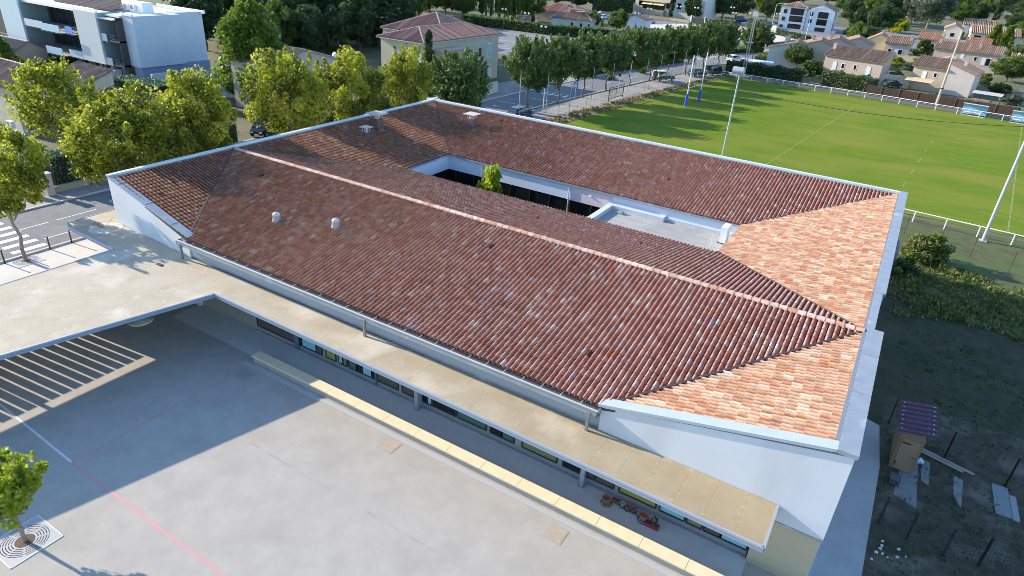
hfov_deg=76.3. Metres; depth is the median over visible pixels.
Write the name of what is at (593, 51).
avenue tree
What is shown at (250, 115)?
bush
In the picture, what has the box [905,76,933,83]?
awning
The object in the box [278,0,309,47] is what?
wood tree
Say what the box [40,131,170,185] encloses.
hedge
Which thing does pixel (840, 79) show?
hedge
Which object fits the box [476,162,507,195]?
courtyard tree
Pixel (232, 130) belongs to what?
hedge
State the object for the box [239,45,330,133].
plane tree
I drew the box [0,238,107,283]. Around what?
pavement
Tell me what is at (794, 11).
window
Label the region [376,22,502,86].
yellow house
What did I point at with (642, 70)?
bush
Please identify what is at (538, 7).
wood tree
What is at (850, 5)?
wood tree
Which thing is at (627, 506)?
plant pot
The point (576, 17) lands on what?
bungalow
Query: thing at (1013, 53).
detached house
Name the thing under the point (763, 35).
avenue tree
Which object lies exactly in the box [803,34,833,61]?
terraced house
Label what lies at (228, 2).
wood tree
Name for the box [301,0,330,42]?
wood tree
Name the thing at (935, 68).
terraced house
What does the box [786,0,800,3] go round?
wood tree
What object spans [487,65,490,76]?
window
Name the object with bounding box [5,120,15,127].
mini split
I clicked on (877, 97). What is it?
retaining wall
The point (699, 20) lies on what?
boulevard gate
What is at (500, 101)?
road marking
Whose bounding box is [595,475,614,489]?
window
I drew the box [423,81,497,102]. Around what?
street wall
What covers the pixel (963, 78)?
terraced house
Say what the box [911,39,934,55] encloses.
bush
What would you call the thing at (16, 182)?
street tree
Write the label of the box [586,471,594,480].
window
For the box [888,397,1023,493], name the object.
wire fence
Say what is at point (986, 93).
carport
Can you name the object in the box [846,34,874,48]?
terraced house
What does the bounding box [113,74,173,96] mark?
hedge
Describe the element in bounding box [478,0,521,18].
wood tree
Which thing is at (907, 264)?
bush
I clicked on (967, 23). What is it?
detached house
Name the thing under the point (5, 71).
house
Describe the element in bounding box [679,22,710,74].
avenue tree
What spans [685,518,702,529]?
window
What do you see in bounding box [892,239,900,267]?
wall ventilator
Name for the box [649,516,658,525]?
flower plant
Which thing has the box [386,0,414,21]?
wood tree
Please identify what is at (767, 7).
wood tree
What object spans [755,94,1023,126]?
overhead cable
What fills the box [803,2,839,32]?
white flats
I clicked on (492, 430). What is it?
window
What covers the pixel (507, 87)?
pavement
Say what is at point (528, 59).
avenue tree
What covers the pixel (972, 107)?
dugout
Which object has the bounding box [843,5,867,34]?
wood tree
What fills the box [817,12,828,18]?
window
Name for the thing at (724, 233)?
air conditioner
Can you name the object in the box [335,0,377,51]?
wood tree
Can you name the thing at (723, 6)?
wood tree
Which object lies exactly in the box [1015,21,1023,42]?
wood tree
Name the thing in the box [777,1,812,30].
white flats
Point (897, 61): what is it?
bush
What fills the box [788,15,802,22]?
window
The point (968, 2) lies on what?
wood tree
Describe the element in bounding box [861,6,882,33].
wood tree
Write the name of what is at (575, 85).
road sign
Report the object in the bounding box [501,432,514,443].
window
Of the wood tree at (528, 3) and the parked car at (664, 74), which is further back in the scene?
the wood tree at (528, 3)
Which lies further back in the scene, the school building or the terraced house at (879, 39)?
the terraced house at (879, 39)
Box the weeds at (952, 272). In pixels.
[890,251,1023,342]
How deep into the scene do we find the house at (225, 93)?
92.51 m
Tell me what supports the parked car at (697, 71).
on the avenue pavement at (574, 103)
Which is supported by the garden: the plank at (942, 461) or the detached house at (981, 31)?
the plank at (942, 461)
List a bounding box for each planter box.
[611,496,620,504]
[645,520,659,530]
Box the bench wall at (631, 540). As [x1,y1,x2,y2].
[243,351,723,575]
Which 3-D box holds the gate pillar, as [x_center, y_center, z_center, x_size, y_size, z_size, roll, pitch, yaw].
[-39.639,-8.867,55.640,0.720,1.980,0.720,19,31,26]
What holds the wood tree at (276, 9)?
on the ground at (372, 54)
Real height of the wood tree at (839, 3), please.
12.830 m
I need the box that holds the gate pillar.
[42,171,55,196]
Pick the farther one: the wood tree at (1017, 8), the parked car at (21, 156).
the wood tree at (1017, 8)
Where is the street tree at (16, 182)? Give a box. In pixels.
[0,118,50,260]
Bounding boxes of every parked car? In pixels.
[7,133,45,171]
[250,117,275,136]
[507,105,533,116]
[652,70,674,81]
[688,68,706,76]
[705,65,724,75]
[726,54,741,60]
[736,18,746,22]
[882,79,902,87]
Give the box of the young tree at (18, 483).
[0,446,48,541]
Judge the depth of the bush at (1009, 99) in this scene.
125.96 m
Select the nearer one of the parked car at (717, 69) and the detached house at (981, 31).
the parked car at (717, 69)
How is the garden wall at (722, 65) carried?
on the avenue pavement at (574, 103)
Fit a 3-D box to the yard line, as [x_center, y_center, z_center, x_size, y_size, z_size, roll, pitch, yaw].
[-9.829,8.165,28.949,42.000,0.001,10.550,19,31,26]
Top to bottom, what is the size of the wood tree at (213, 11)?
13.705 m
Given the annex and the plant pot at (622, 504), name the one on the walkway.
the plant pot at (622, 504)
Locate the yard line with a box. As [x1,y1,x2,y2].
[0,362,253,575]
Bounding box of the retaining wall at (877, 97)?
[728,73,1021,122]
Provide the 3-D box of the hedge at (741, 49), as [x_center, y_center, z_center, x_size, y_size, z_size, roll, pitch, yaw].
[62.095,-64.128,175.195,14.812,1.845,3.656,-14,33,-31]
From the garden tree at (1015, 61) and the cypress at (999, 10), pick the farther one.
the cypress at (999, 10)
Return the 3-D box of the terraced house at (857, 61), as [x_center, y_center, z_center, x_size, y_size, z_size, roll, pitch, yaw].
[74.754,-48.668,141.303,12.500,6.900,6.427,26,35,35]
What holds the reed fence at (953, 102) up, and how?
on the verge at (726, 75)
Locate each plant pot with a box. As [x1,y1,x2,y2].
[601,494,611,506]
[619,501,625,508]
[624,503,631,511]
[630,507,636,513]
[637,511,648,524]
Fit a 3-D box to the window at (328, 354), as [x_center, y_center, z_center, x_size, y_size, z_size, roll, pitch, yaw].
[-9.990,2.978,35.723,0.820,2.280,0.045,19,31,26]
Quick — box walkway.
[172,305,745,575]
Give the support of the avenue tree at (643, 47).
on the ground at (372, 54)
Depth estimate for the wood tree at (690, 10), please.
253.96 m
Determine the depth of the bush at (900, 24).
260.27 m
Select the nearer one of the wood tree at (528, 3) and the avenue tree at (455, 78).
the avenue tree at (455, 78)
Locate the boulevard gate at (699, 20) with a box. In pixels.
[690,15,705,23]
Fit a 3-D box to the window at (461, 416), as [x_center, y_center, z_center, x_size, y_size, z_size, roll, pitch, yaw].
[-1.922,5.699,31.543,1.790,2.280,0.045,19,31,26]
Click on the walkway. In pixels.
(243, 337)
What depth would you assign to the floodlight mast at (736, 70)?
66.86 m
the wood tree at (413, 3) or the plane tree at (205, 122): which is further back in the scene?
the wood tree at (413, 3)
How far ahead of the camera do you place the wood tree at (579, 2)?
266.12 m
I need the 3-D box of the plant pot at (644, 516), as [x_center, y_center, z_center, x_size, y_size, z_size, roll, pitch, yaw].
[5.569,9.715,27.569,0.507,0.370,0.500,19,31,26]
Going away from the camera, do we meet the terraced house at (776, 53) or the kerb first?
the kerb
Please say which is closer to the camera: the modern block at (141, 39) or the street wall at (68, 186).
the street wall at (68, 186)
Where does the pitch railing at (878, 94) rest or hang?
on the grass at (961, 172)
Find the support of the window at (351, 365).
in the school building
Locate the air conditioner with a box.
[717,223,731,243]
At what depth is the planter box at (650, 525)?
27.27 m
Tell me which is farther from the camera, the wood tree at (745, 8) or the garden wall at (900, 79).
the wood tree at (745, 8)
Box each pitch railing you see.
[721,71,1021,120]
[904,209,1023,244]
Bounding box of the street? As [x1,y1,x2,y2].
[0,46,915,260]
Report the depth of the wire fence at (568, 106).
96.49 m
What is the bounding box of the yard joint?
[242,438,476,575]
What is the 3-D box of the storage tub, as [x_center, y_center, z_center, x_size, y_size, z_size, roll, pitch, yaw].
[17.957,8.984,30.582,0.440,0.350,0.540,19,31,26]
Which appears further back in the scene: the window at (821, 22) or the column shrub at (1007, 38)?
the window at (821, 22)
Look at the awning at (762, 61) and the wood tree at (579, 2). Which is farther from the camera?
the wood tree at (579, 2)
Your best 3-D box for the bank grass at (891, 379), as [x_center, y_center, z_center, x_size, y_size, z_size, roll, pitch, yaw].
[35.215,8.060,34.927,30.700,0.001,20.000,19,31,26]
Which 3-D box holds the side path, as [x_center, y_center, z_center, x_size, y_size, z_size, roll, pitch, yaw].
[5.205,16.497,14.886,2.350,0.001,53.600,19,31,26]
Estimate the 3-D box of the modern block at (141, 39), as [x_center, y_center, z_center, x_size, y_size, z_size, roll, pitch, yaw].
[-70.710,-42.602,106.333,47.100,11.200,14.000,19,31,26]
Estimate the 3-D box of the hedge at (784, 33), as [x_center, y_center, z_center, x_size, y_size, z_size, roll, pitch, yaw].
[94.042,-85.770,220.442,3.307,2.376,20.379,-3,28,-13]
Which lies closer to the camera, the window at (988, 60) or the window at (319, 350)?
the window at (319, 350)
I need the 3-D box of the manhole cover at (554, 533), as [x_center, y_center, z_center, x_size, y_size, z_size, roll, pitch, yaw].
[1.788,10.089,26.754,0.840,0.012,0.840,19,31,26]
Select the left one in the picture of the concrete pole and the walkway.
the walkway
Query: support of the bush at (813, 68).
on the ground at (372, 54)
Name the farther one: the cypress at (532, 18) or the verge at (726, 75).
the cypress at (532, 18)
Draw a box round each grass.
[561,77,1023,238]
[867,292,1023,438]
[870,326,1023,575]
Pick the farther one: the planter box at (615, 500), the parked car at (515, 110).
the parked car at (515, 110)
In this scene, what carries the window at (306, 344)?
in the school building
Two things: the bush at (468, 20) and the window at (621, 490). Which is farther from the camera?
the bush at (468, 20)
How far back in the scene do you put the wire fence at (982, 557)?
26.22 m
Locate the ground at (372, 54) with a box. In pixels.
[0,0,1023,554]
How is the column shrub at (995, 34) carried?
on the ground at (372, 54)
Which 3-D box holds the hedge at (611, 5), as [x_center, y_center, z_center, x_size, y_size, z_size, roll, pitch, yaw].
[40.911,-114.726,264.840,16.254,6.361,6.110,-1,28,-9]
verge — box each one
[722,74,1023,123]
[887,216,1023,337]
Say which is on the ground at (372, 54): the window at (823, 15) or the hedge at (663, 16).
the hedge at (663, 16)
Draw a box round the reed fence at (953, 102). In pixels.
[863,83,1020,116]
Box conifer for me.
[0,36,29,64]
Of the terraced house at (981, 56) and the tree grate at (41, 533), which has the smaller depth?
the tree grate at (41, 533)
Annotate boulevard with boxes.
[475,4,965,45]
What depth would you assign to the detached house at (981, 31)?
244.05 m
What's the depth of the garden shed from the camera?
31.04 m
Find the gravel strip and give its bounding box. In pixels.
[552,75,725,123]
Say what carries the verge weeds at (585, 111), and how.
on the grass at (961, 172)
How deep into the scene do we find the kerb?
55.13 m
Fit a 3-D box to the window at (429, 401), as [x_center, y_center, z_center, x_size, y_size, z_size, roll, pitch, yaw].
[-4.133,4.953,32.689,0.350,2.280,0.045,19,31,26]
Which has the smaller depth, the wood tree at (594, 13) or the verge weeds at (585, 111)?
the verge weeds at (585, 111)
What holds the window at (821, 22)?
in the white flats at (823, 19)
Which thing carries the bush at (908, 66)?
on the ground at (372, 54)
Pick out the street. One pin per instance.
(53, 213)
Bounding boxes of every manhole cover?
[233,369,255,381]
[377,437,401,453]
[542,523,568,544]
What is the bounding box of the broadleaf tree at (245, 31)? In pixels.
[198,0,287,99]
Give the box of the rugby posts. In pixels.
[684,53,707,106]
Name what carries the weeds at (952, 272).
on the verge at (996, 254)
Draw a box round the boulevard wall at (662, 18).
[596,11,688,22]
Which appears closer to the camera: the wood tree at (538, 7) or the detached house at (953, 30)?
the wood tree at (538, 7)
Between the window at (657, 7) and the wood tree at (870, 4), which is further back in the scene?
the wood tree at (870, 4)
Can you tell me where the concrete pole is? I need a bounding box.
[935,31,962,104]
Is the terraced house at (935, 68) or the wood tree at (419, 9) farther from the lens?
the wood tree at (419, 9)
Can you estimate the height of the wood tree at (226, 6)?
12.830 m
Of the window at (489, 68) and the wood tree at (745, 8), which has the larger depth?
the wood tree at (745, 8)
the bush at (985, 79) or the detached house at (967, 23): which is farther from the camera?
the detached house at (967, 23)
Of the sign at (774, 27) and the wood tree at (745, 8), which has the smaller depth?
the sign at (774, 27)
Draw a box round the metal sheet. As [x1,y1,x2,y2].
[991,483,1019,522]
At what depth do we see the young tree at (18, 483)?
23.32 m
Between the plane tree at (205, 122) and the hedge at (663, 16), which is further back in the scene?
the hedge at (663, 16)
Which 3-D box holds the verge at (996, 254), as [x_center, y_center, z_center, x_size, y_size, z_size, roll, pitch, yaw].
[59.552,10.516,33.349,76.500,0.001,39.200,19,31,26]
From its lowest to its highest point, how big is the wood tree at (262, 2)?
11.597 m
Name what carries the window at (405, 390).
in the school building
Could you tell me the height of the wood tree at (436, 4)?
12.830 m
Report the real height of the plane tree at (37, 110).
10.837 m
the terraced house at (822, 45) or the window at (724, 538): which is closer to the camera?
the window at (724, 538)
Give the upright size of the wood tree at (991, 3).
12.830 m
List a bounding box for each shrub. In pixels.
[39,55,74,68]
[987,23,1002,45]
[998,25,1015,47]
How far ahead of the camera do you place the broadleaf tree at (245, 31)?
84.08 m
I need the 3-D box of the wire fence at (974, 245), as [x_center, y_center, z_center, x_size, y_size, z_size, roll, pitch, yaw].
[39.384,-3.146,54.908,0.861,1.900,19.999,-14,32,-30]
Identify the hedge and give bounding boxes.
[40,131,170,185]
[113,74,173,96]
[183,120,238,152]
[291,98,400,129]
[463,14,609,36]
[592,0,633,12]
[598,59,683,73]
[636,13,687,19]
[724,46,763,53]
[724,59,805,82]
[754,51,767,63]
[775,28,811,39]
[820,69,879,91]
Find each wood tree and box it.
[168,0,225,50]
[199,0,233,43]
[204,0,234,18]
[255,0,290,31]
[262,0,300,44]
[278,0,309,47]
[292,3,334,50]
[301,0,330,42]
[312,4,352,53]
[319,0,358,42]
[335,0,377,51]
[345,0,403,45]
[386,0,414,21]
[387,0,418,18]
[413,0,425,15]
[422,0,446,13]
[441,0,459,14]
[450,0,477,17]
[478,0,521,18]
[494,0,531,19]
[521,0,546,15]
[564,0,588,5]
[589,10,601,24]
[607,8,628,31]
[684,0,703,16]
[715,0,742,20]
[731,0,754,18]
[745,0,756,14]
[754,0,786,19]
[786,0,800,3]
[835,0,845,10]
[840,0,865,24]
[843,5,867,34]
[846,21,871,37]
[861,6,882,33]
[864,27,883,37]
[865,0,882,12]
[868,2,897,28]
[878,0,905,12]
[887,7,905,31]
[899,0,931,24]
[909,0,959,28]
[949,2,970,21]
[960,0,976,9]
[960,5,980,20]
[971,1,991,18]
[981,0,998,13]
[995,0,1016,15]
[1004,1,1023,20]
[1005,12,1023,27]
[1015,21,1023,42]
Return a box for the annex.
[63,60,113,105]
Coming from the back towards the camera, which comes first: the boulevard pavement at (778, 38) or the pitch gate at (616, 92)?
the boulevard pavement at (778, 38)
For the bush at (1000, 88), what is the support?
on the ground at (372, 54)
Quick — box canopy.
[0,209,779,552]
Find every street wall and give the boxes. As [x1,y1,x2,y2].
[54,138,254,192]
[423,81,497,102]
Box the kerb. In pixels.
[0,70,652,263]
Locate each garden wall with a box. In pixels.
[716,63,725,69]
[878,73,909,88]
[892,54,918,62]
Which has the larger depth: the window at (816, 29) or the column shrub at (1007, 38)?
the window at (816, 29)
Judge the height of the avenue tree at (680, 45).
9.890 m
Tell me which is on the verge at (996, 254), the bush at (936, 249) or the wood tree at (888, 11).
the bush at (936, 249)
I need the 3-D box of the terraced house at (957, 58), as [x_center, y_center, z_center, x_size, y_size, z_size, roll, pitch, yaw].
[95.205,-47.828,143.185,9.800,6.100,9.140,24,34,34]
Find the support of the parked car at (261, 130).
on the ground at (372, 54)
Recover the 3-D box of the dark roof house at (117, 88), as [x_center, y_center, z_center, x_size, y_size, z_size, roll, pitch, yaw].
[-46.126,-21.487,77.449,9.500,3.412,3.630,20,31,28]
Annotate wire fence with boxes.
[519,92,608,117]
[626,70,703,93]
[877,496,919,539]
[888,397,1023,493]
[900,213,1022,276]
[941,528,1023,575]
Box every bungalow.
[0,35,48,66]
[534,2,592,20]
[550,7,602,28]
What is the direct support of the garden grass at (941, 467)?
on the garden
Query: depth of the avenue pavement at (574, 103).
109.24 m
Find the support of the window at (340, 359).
in the school building
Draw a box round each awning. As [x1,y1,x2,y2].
[748,59,773,63]
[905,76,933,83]
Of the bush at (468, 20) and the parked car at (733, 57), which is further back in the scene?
the bush at (468, 20)
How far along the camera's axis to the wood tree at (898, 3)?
301.25 m
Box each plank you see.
[921,450,963,472]
[923,448,974,475]
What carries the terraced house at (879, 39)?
on the ground at (372, 54)
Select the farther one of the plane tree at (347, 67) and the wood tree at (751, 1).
the wood tree at (751, 1)
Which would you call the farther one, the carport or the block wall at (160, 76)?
the carport
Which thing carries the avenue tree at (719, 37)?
on the avenue pavement at (574, 103)
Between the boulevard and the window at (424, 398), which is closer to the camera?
the window at (424, 398)
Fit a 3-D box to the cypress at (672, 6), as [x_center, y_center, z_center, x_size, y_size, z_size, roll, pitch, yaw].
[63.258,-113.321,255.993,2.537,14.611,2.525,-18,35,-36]
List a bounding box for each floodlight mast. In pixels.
[721,66,748,155]
[979,141,1023,242]
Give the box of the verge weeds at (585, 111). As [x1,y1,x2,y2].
[542,76,720,122]
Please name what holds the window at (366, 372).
in the school building
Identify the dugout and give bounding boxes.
[960,102,988,117]
[1009,110,1023,124]
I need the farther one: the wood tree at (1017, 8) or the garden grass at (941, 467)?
the wood tree at (1017, 8)
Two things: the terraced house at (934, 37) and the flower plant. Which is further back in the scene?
the terraced house at (934, 37)
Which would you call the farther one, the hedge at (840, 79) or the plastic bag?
the hedge at (840, 79)
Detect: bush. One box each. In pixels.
[244,107,259,119]
[462,17,473,23]
[639,67,648,73]
[801,60,825,76]
[889,69,903,75]
[890,18,910,32]
[891,56,904,66]
[891,256,922,277]
[898,63,913,70]
[899,232,956,265]
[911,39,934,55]
[978,73,992,85]
[987,82,1012,94]
[998,94,1023,105]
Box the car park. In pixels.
[485,27,743,58]
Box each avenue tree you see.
[427,46,491,106]
[501,34,559,107]
[540,32,587,103]
[569,29,610,97]
[596,28,633,90]
[620,25,655,85]
[635,27,672,81]
[658,24,692,70]
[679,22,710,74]
[689,18,728,69]
[709,19,741,62]
[739,20,775,58]
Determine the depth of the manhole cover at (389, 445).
30.82 m
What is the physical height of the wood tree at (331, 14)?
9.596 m
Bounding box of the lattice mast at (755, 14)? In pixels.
[743,11,758,73]
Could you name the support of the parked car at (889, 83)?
on the ground at (372, 54)
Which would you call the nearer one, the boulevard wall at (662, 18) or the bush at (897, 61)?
the bush at (897, 61)
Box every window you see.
[256,317,294,342]
[301,338,315,352]
[316,345,322,355]
[325,349,336,361]
[338,355,342,364]
[343,358,347,366]
[348,360,356,371]
[356,364,362,373]
[362,367,371,378]
[377,374,398,390]
[401,385,413,397]
[422,395,426,403]
[427,397,431,405]
[432,399,456,416]
[457,411,486,430]
[487,43,491,57]
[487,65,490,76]
[489,426,501,437]
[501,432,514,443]
[521,441,557,463]
[562,460,580,473]
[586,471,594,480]
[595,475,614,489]
[618,487,656,508]
[642,3,664,9]
[659,505,685,521]
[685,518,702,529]
[703,526,721,537]
[719,534,747,550]
[787,23,800,28]
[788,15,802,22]
[790,8,804,15]
[814,27,824,31]
[816,19,826,25]
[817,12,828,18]
[984,58,991,66]
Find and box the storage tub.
[888,471,900,486]
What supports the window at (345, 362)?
in the school building
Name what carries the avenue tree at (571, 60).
on the ground at (372, 54)
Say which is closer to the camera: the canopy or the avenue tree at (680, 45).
the canopy
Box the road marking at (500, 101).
[20,58,719,238]
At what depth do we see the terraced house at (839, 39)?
163.10 m
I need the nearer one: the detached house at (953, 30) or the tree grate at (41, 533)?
the tree grate at (41, 533)
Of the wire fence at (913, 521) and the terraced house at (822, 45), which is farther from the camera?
the terraced house at (822, 45)
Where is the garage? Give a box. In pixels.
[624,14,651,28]
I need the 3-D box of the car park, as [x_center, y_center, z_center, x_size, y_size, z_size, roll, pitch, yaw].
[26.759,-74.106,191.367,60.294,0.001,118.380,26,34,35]
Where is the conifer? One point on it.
(6, 51)
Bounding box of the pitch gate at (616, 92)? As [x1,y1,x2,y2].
[608,83,624,100]
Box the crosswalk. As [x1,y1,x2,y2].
[0,222,47,254]
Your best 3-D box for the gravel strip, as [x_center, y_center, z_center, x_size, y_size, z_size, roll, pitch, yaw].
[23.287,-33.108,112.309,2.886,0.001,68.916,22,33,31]
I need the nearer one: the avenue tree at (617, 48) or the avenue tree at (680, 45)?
the avenue tree at (617, 48)
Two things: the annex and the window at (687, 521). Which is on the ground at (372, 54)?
the annex
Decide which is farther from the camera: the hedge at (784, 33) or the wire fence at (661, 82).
the hedge at (784, 33)
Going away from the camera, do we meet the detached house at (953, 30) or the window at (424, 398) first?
the window at (424, 398)
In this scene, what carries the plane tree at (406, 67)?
on the ground at (372, 54)
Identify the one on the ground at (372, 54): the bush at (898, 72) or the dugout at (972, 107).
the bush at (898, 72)
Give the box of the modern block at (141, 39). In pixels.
[0,0,211,79]
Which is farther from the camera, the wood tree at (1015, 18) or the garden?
the wood tree at (1015, 18)
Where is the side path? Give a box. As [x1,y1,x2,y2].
[808,419,879,575]
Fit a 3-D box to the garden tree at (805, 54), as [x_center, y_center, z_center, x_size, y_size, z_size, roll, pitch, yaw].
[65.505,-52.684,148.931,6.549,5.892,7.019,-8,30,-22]
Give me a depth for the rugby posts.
105.70 m
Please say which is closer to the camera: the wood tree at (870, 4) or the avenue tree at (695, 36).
the avenue tree at (695, 36)
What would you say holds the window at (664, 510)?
in the school building
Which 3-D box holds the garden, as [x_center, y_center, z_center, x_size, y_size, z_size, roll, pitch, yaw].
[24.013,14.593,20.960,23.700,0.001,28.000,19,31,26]
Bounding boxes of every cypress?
[422,29,435,95]
[530,11,534,22]
[668,0,675,16]
[992,0,1005,23]
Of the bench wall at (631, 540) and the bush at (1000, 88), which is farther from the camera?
the bush at (1000, 88)
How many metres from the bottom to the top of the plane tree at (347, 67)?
11.817 m
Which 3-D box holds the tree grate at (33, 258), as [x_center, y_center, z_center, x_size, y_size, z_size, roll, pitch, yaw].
[-33.698,-1.917,45.185,1.700,0.028,1.700,19,31,26]
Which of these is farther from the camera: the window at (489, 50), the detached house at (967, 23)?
the detached house at (967, 23)
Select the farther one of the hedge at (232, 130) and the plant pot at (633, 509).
the hedge at (232, 130)
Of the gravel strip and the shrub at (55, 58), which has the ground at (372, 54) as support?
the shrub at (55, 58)
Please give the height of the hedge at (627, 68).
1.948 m
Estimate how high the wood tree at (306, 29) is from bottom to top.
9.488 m
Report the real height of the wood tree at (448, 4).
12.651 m
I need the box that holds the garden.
[862,395,1023,575]
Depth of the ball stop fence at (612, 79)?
105.70 m
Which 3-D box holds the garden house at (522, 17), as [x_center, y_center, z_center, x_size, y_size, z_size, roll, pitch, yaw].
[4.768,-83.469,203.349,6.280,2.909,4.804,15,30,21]
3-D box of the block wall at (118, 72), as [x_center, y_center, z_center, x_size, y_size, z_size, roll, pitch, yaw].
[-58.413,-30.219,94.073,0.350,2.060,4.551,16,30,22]
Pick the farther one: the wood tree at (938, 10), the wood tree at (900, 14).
the wood tree at (938, 10)
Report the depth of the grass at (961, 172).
91.36 m
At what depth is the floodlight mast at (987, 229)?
57.62 m
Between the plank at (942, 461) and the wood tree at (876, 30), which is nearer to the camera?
the plank at (942, 461)
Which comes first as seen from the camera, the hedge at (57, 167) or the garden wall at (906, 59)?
the hedge at (57, 167)
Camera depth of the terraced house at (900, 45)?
176.87 m
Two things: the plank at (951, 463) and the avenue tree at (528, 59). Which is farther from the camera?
the avenue tree at (528, 59)
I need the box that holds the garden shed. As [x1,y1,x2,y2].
[888,400,937,473]
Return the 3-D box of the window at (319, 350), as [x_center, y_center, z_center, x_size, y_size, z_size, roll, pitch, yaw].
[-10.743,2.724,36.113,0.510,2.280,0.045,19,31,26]
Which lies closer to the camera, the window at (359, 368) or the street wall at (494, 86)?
the window at (359, 368)
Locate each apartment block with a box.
[632,0,672,16]
[673,0,717,20]
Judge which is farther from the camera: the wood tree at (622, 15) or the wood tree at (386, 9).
the wood tree at (622, 15)
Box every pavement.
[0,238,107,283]
[2,49,768,213]
[525,70,725,119]
[650,24,792,45]
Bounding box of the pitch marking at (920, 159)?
[674,93,1022,231]
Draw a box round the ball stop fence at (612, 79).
[519,48,716,115]
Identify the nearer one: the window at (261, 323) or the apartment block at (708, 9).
the window at (261, 323)
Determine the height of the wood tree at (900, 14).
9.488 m
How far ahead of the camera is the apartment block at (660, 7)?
264.74 m
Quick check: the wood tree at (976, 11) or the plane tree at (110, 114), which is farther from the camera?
the wood tree at (976, 11)
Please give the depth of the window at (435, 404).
32.70 m
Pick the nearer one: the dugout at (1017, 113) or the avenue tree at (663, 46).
the dugout at (1017, 113)
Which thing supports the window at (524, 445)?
in the school building
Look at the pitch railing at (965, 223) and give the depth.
60.62 m
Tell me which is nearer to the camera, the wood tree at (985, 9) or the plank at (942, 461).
the plank at (942, 461)
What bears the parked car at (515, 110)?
on the avenue pavement at (574, 103)
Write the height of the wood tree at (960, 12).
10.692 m
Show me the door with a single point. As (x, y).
(904, 461)
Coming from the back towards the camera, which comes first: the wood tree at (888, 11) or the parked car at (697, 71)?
the wood tree at (888, 11)
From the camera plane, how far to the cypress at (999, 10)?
329.08 m
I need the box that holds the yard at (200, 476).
[0,304,775,575]
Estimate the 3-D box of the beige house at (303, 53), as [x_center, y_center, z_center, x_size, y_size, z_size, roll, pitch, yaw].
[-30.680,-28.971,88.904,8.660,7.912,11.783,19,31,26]
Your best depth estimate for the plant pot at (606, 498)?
28.26 m
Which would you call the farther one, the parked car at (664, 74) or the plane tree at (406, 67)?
the parked car at (664, 74)
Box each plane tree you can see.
[1,56,99,147]
[55,79,195,186]
[154,64,238,156]
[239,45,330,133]
[315,45,392,120]
[383,43,433,107]
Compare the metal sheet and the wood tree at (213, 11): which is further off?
the wood tree at (213, 11)
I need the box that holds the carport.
[970,90,1003,103]
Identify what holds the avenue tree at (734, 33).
on the avenue pavement at (574, 103)
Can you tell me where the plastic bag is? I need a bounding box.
[917,456,923,463]
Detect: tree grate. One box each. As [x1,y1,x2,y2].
[0,515,62,568]
[7,253,45,267]
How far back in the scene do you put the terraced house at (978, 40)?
188.71 m
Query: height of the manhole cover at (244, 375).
0.012 m
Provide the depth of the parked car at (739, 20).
261.60 m
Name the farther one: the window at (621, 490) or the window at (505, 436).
the window at (505, 436)
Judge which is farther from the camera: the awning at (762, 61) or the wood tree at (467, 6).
the wood tree at (467, 6)
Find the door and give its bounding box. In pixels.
[891,438,920,472]
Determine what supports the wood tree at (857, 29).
on the ground at (372, 54)
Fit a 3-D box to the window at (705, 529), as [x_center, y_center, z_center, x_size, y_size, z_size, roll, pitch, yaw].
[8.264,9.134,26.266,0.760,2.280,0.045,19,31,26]
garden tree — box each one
[783,43,813,66]
[988,54,1023,81]
[1003,44,1023,56]
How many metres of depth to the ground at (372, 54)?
142.22 m
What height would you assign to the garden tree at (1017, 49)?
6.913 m
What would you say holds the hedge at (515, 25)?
on the ground at (372, 54)
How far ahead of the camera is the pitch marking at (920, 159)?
80.10 m
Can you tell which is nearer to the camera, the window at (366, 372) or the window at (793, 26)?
the window at (366, 372)
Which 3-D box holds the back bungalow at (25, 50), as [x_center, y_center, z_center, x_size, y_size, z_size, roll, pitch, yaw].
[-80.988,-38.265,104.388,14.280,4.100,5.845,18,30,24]
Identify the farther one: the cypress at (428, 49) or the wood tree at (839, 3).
the wood tree at (839, 3)
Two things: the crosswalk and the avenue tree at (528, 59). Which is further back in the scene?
the avenue tree at (528, 59)
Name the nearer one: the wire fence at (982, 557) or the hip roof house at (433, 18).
the wire fence at (982, 557)
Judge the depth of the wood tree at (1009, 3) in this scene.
439.81 m
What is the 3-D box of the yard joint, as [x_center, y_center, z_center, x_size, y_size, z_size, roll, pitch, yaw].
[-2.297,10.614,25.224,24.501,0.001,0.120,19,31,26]
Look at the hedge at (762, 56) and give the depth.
156.72 m
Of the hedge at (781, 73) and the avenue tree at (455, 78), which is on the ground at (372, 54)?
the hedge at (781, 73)
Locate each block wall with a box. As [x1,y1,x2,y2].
[112,69,121,75]
[150,72,168,81]
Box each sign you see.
[573,82,578,98]
[771,25,776,40]
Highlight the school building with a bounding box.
[105,98,907,575]
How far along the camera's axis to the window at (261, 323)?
38.08 m
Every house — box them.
[0,57,80,135]
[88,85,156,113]
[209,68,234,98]
[227,44,336,107]
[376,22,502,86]
[380,12,464,32]
[515,15,539,22]
[766,35,814,68]
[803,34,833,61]
[820,43,895,78]
[825,31,855,46]
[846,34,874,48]
[867,30,891,50]
[884,35,914,55]
[908,55,956,92]
[916,31,945,55]
[932,39,1005,73]
[941,56,975,66]
[942,59,984,97]
[944,22,963,39]
[961,18,997,33]
[965,35,992,44]
[966,24,1020,45]
[1008,51,1023,70]

